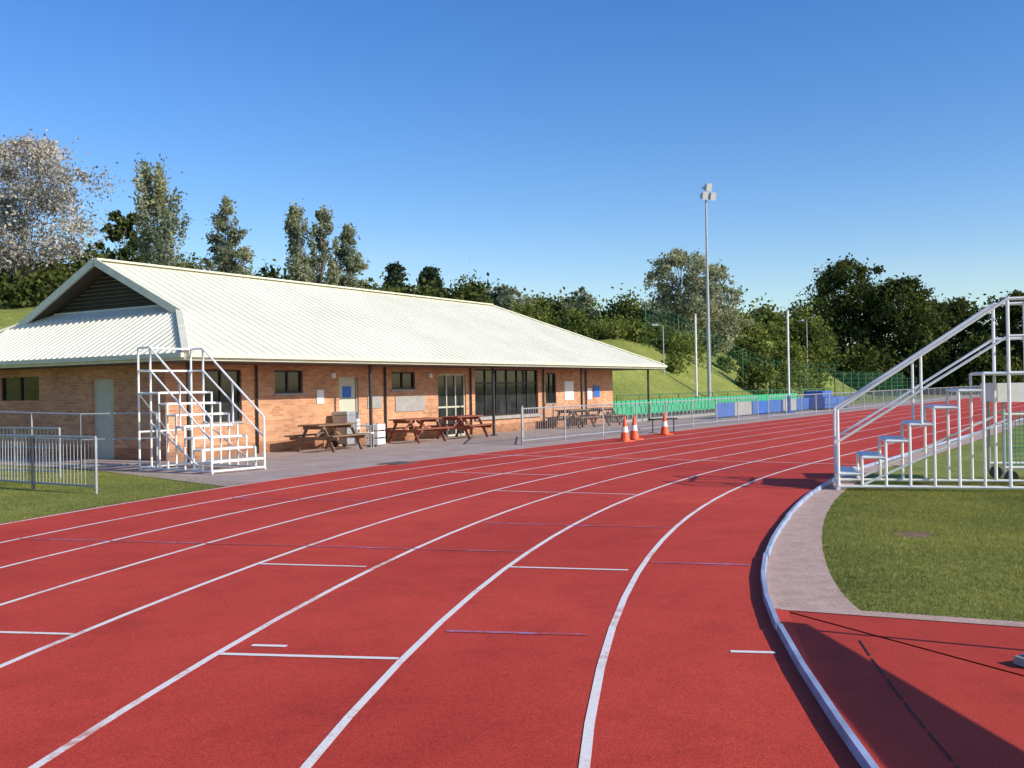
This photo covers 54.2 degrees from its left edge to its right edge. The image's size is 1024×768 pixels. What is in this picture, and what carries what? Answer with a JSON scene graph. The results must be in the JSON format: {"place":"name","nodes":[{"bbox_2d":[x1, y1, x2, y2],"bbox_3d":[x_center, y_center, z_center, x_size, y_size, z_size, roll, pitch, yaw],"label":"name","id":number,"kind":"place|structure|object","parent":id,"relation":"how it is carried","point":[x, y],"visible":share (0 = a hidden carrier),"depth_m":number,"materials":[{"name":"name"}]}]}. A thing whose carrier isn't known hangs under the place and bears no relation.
{"place":"outdoors","nodes":[
{"label":"outdoors","id":0,"kind":"place"},
{"bbox_2d":[0,397,1023,767],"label":"athletics track","id":1,"kind":"structure","parent":0,"point":[684,685],"depth_m":7.33,"materials":[{"name":"red rubber"}]},
{"bbox_2d":[0,397,1023,767],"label":"lane markings","id":2,"kind":"object","parent":1,"relation":"on","point":[394,667],"visible":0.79,"depth_m":7.60,"materials":[{"name":"white paint"}]},
{"bbox_2d":[616,416,634,441],"bbox_3d":[3.374,1.346,29.895,0.400,0.750,0.400,-1,0,-36],"label":"traffic cone","id":3,"kind":"object","parent":1,"relation":"on","point":[625,437],"visible":1,"depth_m":29.81,"materials":[{"name":"orange plastic"}]},
{"bbox_2d":[630,415,643,439],"bbox_3d":[3.774,1.343,30.895,0.400,0.750,0.400,-1,0,-43],"label":"traffic cone","id":4,"kind":"object","parent":1,"relation":"on","point":[634,435],"visible":0.95,"depth_m":30.81,"materials":[{"name":"orange plastic"}]},
{"bbox_2d":[656,412,672,434],"bbox_3d":[5.124,1.330,33.595,0.400,0.750,0.400,-1,0,44],"label":"traffic cone","id":5,"kind":"object","parent":1,"relation":"on","point":[664,429],"visible":1,"depth_m":33.51,"materials":[{"name":"orange plastic"}]},
{"bbox_2d":[0,303,1023,627],"bbox_3d":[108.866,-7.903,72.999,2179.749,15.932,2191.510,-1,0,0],"label":"ground","id":6,"kind":"structure","parent":0,"point":[628,383],"depth_m":17.66,"materials":[{"name":"green plant"}]},
{"bbox_2d":[0,427,61,477],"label":"ramp handrail","id":7,"kind":"object","parent":6,"relation":"on","point":[32,428],"visible":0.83,"depth_m":20.70,"materials":[{"name":"metal"}]},
{"bbox_2d":[0,434,97,493],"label":"metal railing","id":8,"kind":"object","parent":6,"relation":"on","point":[32,482],"visible":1,"depth_m":17.67,"materials":[{"name":"metal"}]},
{"bbox_2d":[0,128,124,282],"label":"silver birch tree","id":9,"kind":"object","parent":6,"relation":"on","point":[53,200],"visible":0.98,"depth_m":49.15,"materials":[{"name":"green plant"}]},
{"bbox_2d":[0,241,136,309],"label":"shrub bank","id":10,"kind":"object","parent":6,"relation":"on","point":[27,290],"visible":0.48,"depth_m":48.35,"materials":[{"name":"green plant"}]},
{"bbox_2d":[0,470,240,522],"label":"verge grass","id":11,"kind":"structure","parent":6,"relation":"on","point":[99,495],"depth_m":17.49,"materials":[{"name":"green plant"}]},
{"bbox_2d":[94,209,167,263],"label":"alder tree","id":12,"kind":"object","parent":6,"relation":"on","point":[127,251],"visible":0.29,"depth_m":65.28,"materials":[{"name":"green plant"}]},
{"bbox_2d":[128,153,193,267],"bbox_3d":[-19.541,-8.017,56.089,3.628,9.980,4.862,-1,0,0],"label":"poplar tree","id":13,"kind":"object","parent":6,"relation":"on","point":[156,201],"visible":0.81,"depth_m":55.51,"materials":[{"name":"green plant"}]},
{"bbox_2d":[189,195,261,276],"bbox_3d":[-16.373,-7.180,58.032,4.489,7.642,3.886,-1,0,0],"label":"poplar tree","id":14,"kind":"object","parent":6,"relation":"on","point":[223,251],"visible":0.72,"depth_m":57.73,"materials":[{"name":"green plant"}]},
{"bbox_2d":[33,234,509,309],"bbox_3d":[-19.180,-5.674,66.053,39.187,9.649,12.341,-1,0,0],"label":"background tree belt","id":15,"kind":"object","parent":6,"relation":"on","point":[472,294],"visible":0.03,"depth_m":64.12,"materials":[{"name":"green plant"}]},
{"bbox_2d":[283,199,319,282],"bbox_3d":[-12.681,-7.336,59.975,2.338,7.682,2.426,-1,0,0],"label":"poplar tree","id":16,"kind":"object","parent":6,"relation":"on","point":[294,229],"visible":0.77,"depth_m":59.69,"materials":[{"name":"green plant"}]},
{"bbox_2d":[305,203,341,285],"bbox_3d":[-11.571,-7.139,61.257,2.471,7.709,2.566,-1,0,0],"label":"poplar tree","id":17,"kind":"object","parent":6,"relation":"on","point":[323,218],"visible":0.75,"depth_m":60.88,"materials":[{"name":"green plant"}]},
{"bbox_2d":[323,222,383,290],"bbox_3d":[-10.436,-7.060,64.056,4.365,6.682,4.596,-1,0,0],"label":"conifer tree","id":18,"kind":"object","parent":6,"relation":"on","point":[349,261],"visible":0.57,"depth_m":63.64,"materials":[{"name":"green plant"}]},
{"bbox_2d":[381,261,410,289],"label":"conifer tree","id":19,"kind":"object","parent":6,"relation":"on","point":[394,271],"visible":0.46,"depth_m":71.74,"materials":[{"name":"green plant"}]},
{"bbox_2d":[415,264,452,294],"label":"conifer tree","id":20,"kind":"object","parent":6,"relation":"on","point":[430,273],"visible":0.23,"depth_m":73.45,"materials":[{"name":"green plant"}]},
{"bbox_2d":[0,396,979,485],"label":"paved forecourt","id":21,"kind":"structure","parent":6,"relation":"on","point":[286,464],"depth_m":26.76,"materials":[{"name":"concrete paving"}]},
{"bbox_2d":[0,411,158,470],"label":"ramp handrail","id":22,"kind":"object","parent":21,"relation":"on","point":[80,425],"visible":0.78,"depth_m":22.15,"materials":[{"name":"metal"}]},
{"bbox_2d":[137,346,265,474],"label":"timekeepers steps","id":23,"kind":"structure","parent":21,"relation":"on","point":[211,449],"depth_m":21.64,"materials":[{"name":"white paint"}]},
{"bbox_2d":[284,423,370,451],"bbox_3d":[-5.120,1.495,27.885,1.635,0.768,1.800,-1,0,26],"label":"picnic table","id":24,"kind":"object","parent":21,"relation":"on","point":[320,434],"visible":0.99,"depth_m":27.54,"materials":[{"name":"brown wood"}]},
{"bbox_2d":[0,258,666,462],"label":"brick clubhouse","id":25,"kind":"structure","parent":21,"relation":"on","point":[288,356],"depth_m":28.65,"materials":[{"name":"beige metal"}]},
{"bbox_2d":[2,369,557,458],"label":"windows and doors","id":26,"kind":"structure","parent":25,"relation":"in","point":[514,388],"depth_m":30.81,"materials":[{"name":"grey glass"}]},
{"bbox_2d":[331,411,359,446],"bbox_3d":[-4.934,1.339,29.646,0.662,1.048,0.588,-1,0,32],"label":"wheelie bin","id":27,"kind":"object","parent":21,"relation":"on","point":[343,417],"visible":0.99,"depth_m":29.45,"materials":[{"name":"plastic"}]},
{"bbox_2d":[355,417,373,448],"bbox_3d":[-4.226,1.399,28.728,0.455,0.901,0.440,-1,0,3],"label":"garden chair","id":28,"kind":"object","parent":21,"relation":"on","point":[358,424],"visible":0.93,"depth_m":28.58,"materials":[{"name":"white paint"}]},
{"bbox_2d":[366,423,385,445],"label":"stacked crates","id":29,"kind":"object","parent":21,"relation":"on","point":[377,434],"visible":0.84,"depth_m":30.02,"materials":[{"name":"white paint"}]},
{"bbox_2d":[380,461,418,464],"bbox_3d":[-2.569,1.788,22.593,0.600,0.008,0.800,-1,0,33],"label":"drain cover","id":30,"kind":"object","parent":21,"relation":"on","point":[396,463],"visible":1,"depth_m":22.50,"materials":[{"name":"grey metal"}]},
{"bbox_2d":[382,417,453,443],"bbox_3d":[-3.044,1.474,31.655,1.635,0.768,1.800,-1,0,34],"label":"picnic table","id":31,"kind":"object","parent":21,"relation":"on","point":[416,430],"visible":0.89,"depth_m":31.42,"materials":[{"name":"brown wood"}]},
{"bbox_2d":[427,415,494,438],"bbox_3d":[-1.695,1.459,33.761,1.635,0.768,1.800,-1,0,26],"label":"picnic table","id":32,"kind":"object","parent":21,"relation":"on","point":[457,424],"visible":0.97,"depth_m":33.46,"materials":[{"name":"brown wood"}]},
{"bbox_2d":[544,409,599,428],"bbox_3d":[2.466,1.413,40.359,1.635,0.768,1.800,-1,0,32],"label":"picnic table","id":33,"kind":"object","parent":21,"relation":"on","point":[570,419],"visible":0.89,"depth_m":40.03,"materials":[{"name":"brown wood"}]},
{"bbox_2d":[575,407,624,425],"bbox_3d":[3.772,1.398,42.490,1.635,0.768,1.800,-1,0,26],"label":"picnic table","id":34,"kind":"object","parent":21,"relation":"on","point":[615,415],"visible":0.56,"depth_m":42.16,"materials":[{"name":"brown wood"}]},
{"bbox_2d":[521,397,757,444],"bbox_3d":[4.716,1.196,38.162,2.570,1.069,20.046,-1,0,33],"label":"perimeter railing","id":35,"kind":"object","parent":21,"relation":"on","point":[749,402],"visible":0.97,"depth_m":35.77,"materials":[{"name":"metal"}]},
{"bbox_2d":[649,418,677,432],"bbox_3d":[5.326,1.467,35.194,1.100,0.517,0.400,-1,0,-34],"label":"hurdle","id":36,"kind":"object","parent":21,"relation":"on","point":[662,419],"visible":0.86,"depth_m":35.11,"materials":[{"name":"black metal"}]},
{"bbox_2d":[712,398,812,418],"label":"advertising boards","id":37,"kind":"object","parent":21,"relation":"on","point":[762,407],"visible":0.62,"depth_m":53.47,"materials":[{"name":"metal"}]},
{"bbox_2d":[784,310,794,412],"bbox_3d":[15.480,-1.270,56.004,0.500,5.792,0.500,-1,0,0],"label":"cage post","id":38,"kind":"object","parent":21,"relation":"on","point":[788,364],"visible":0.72,"depth_m":55.96,"materials":[{"name":"white metal"}]},
{"bbox_2d":[803,391,847,409],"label":"landing mats","id":39,"kind":"object","parent":21,"relation":"on","point":[824,402],"visible":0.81,"depth_m":60.60,"materials":[{"name":"blue plastic"}]},
{"bbox_2d":[768,386,979,418],"bbox_3d":[31.000,0.889,76.232,0.050,1.069,69.545,-1,0,33],"label":"perimeter railing","id":40,"kind":"object","parent":21,"relation":"on","point":[840,398],"visible":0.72,"depth_m":60.86,"materials":[{"name":"metal"}]},
{"bbox_2d":[483,284,534,311],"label":"birch tree","id":41,"kind":"object","parent":6,"relation":"on","point":[501,298],"visible":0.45,"depth_m":89.26,"materials":[{"name":"green plant"}]},
{"bbox_2d":[450,272,704,341],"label":"background tree belt","id":42,"kind":"object","parent":6,"relation":"on","point":[624,308],"visible":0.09,"depth_m":93.51,"materials":[{"name":"green plant"}]},
{"bbox_2d":[561,286,599,321],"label":"birch tree","id":43,"kind":"object","parent":6,"relation":"on","point":[585,299],"visible":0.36,"depth_m":91.75,"materials":[{"name":"green plant"}]},
{"bbox_2d":[510,291,714,368],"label":"hedgerow","id":44,"kind":"object","parent":6,"relation":"on","point":[576,322],"visible":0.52,"depth_m":80.47,"materials":[{"name":"green plant"}]},
{"bbox_2d":[652,324,664,374],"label":"street lamp","id":45,"kind":"object","parent":6,"relation":"on","point":[663,343],"visible":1,"depth_m":72.98,"materials":[{"name":"metal"}]},
{"bbox_2d":[637,246,730,342],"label":"ash tree","id":46,"kind":"object","parent":6,"relation":"on","point":[679,259],"visible":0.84,"depth_m":87.11,"materials":[{"name":"green plant"}]},
{"bbox_2d":[694,314,697,397],"bbox_3d":[10.681,-1.179,58.004,0.500,5.792,0.500,-1,0,0],"label":"cage post","id":47,"kind":"object","parent":6,"relation":"on","point":[696,355],"visible":0.58,"depth_m":57.96,"materials":[{"name":"white metal"}]},
{"bbox_2d":[601,319,802,396],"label":"shrub bank","id":48,"kind":"object","parent":6,"relation":"on","point":[764,377],"visible":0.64,"depth_m":81.25,"materials":[{"name":"green plant"}]},
{"bbox_2d":[606,393,803,422],"bbox_3d":[12.553,1.198,58.105,1.600,0.952,30.000,-1,0,33],"label":"spectator seating","id":49,"kind":"object","parent":6,"relation":"on","point":[658,412],"visible":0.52,"depth_m":51.91,"materials":[{"name":"plastic"}]},
{"bbox_2d":[700,183,715,396],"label":"floodlight mast","id":50,"kind":"object","parent":6,"relation":"on","point":[705,196],"visible":0.83,"depth_m":71.92,"materials":[{"name":"metal"}]},
{"bbox_2d":[675,260,755,356],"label":"ash tree","id":51,"kind":"object","parent":6,"relation":"on","point":[728,334],"visible":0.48,"depth_m":89.64,"materials":[{"name":"green plant"}]},
{"bbox_2d":[616,388,829,400],"bbox_3d":[15.566,1.042,65.686,0.050,1.219,38.045,-1,0,33],"label":"green railing","id":52,"kind":"object","parent":6,"relation":"on","point":[810,389],"visible":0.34,"depth_m":62.55,"materials":[{"name":"metal"}]},
{"bbox_2d":[645,303,835,395],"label":"green fence","id":53,"kind":"object","parent":6,"relation":"on","point":[817,383],"visible":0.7,"depth_m":81.15,"materials":[{"name":"metal"}]},
{"bbox_2d":[640,288,855,379],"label":"background tree belt","id":54,"kind":"object","parent":6,"relation":"on","point":[820,339],"visible":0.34,"depth_m":115.41,"materials":[{"name":"green plant"}]},
{"bbox_2d":[697,323,844,390],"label":"shrub bank","id":55,"kind":"object","parent":6,"relation":"on","point":[778,353],"visible":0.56,"depth_m":93.09,"materials":[{"name":"green plant"}]},
{"bbox_2d":[799,320,807,390],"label":"street lamp","id":56,"kind":"object","parent":6,"relation":"on","point":[807,345],"visible":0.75,"depth_m":93.00,"materials":[{"name":"metal"}]},
{"bbox_2d":[781,252,900,377],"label":"oak tree","id":57,"kind":"object","parent":6,"relation":"on","point":[840,309],"visible":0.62,"depth_m":132.33,"materials":[{"name":"green plant"}]},
{"bbox_2d":[834,371,902,400],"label":"green fence","id":58,"kind":"object","parent":6,"relation":"on","point":[887,387],"visible":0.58,"depth_m":92.30,"materials":[{"name":"metal"}]},
{"bbox_2d":[760,418,1022,767],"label":"track kerb rail","id":59,"kind":"object","parent":6,"relation":"on","point":[858,750],"visible":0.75,"depth_m":5.83,"materials":[{"name":"grey metal"}]},
{"bbox_2d":[789,611,1023,767],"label":"red zone","id":60,"kind":"object","parent":6,"relation":"on","point":[959,687],"visible":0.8,"depth_m":5.45,"materials":[{"name":"red rubber"}]},
{"bbox_2d":[859,640,959,767],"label":"surface seam","id":61,"kind":"object","parent":60,"relation":"on","point":[942,748],"visible":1,"depth_m":5.06,"materials":[{"name":"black rubber"}]},
{"bbox_2d":[1013,653,1023,666],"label":"starting block weight","id":62,"kind":"object","parent":60,"relation":"on","point":[1018,660],"visible":1,"depth_m":5.79,"materials":[{"name":"concrete"}]},
{"bbox_2d":[851,272,963,391],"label":"oak tree","id":63,"kind":"object","parent":6,"relation":"on","point":[915,306],"visible":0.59,"depth_m":125.50,"materials":[{"name":"green plant"}]},
{"bbox_2d":[889,530,935,536],"bbox_3d":[4.357,1.636,10.892,0.469,0.001,0.504,-1,0,-40],"label":"bare earth patch","id":64,"kind":"object","parent":6,"relation":"on","point":[913,534],"visible":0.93,"depth_m":10.88,"materials":[{"name":"brown soil"}]},
{"bbox_2d":[893,378,932,396],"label":"green fence","id":65,"kind":"object","parent":6,"relation":"on","point":[904,385],"visible":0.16,"depth_m":112.95,"materials":[{"name":"metal"}]},
{"bbox_2d":[821,320,1023,395],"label":"background tree belt","id":66,"kind":"object","parent":6,"relation":"on","point":[868,363],"visible":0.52,"depth_m":118.49,"materials":[{"name":"green plant"}]},
{"bbox_2d":[833,296,1023,489],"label":"timekeepers steps","id":67,"kind":"structure","parent":6,"relation":"on","point":[839,470],"depth_m":15.30,"materials":[{"name":"white paint"}]},
{"bbox_2d":[913,293,992,390],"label":"oak tree","id":68,"kind":"object","parent":6,"relation":"on","point":[960,305],"visible":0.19,"depth_m":128.80,"materials":[{"name":"green plant"}]},
{"bbox_2d":[956,289,1023,371],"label":"oak tree","id":69,"kind":"object","parent":6,"relation":"on","point":[1015,316],"visible":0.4,"depth_m":123.53,"materials":[{"name":"green plant"}]},
{"bbox_2d":[980,383,1023,482],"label":"equipment trolley","id":70,"kind":"object","parent":6,"relation":"on","point":[1017,392],"visible":0.87,"depth_m":15.97,"materials":[{"name":"metal"}]},
{"bbox_2d":[0,0,1023,350],"label":"sky","id":71,"kind":"structure","parent":0,"point":[548,146],"materials":[{"name":"blue"}]},
{"bbox_2d":[766,420,1023,626],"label":"concrete edging path","id":72,"kind":"structure","parent":0,"point":[797,577],"depth_m":8.93,"materials":[{"name":"grey concrete"}]},
{"bbox_2d":[819,476,1023,620],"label":"infield grass","id":73,"kind":"structure","parent":0,"point":[966,495],"depth_m":10.20,"materials":[{"name":"green plant"}]}
]}

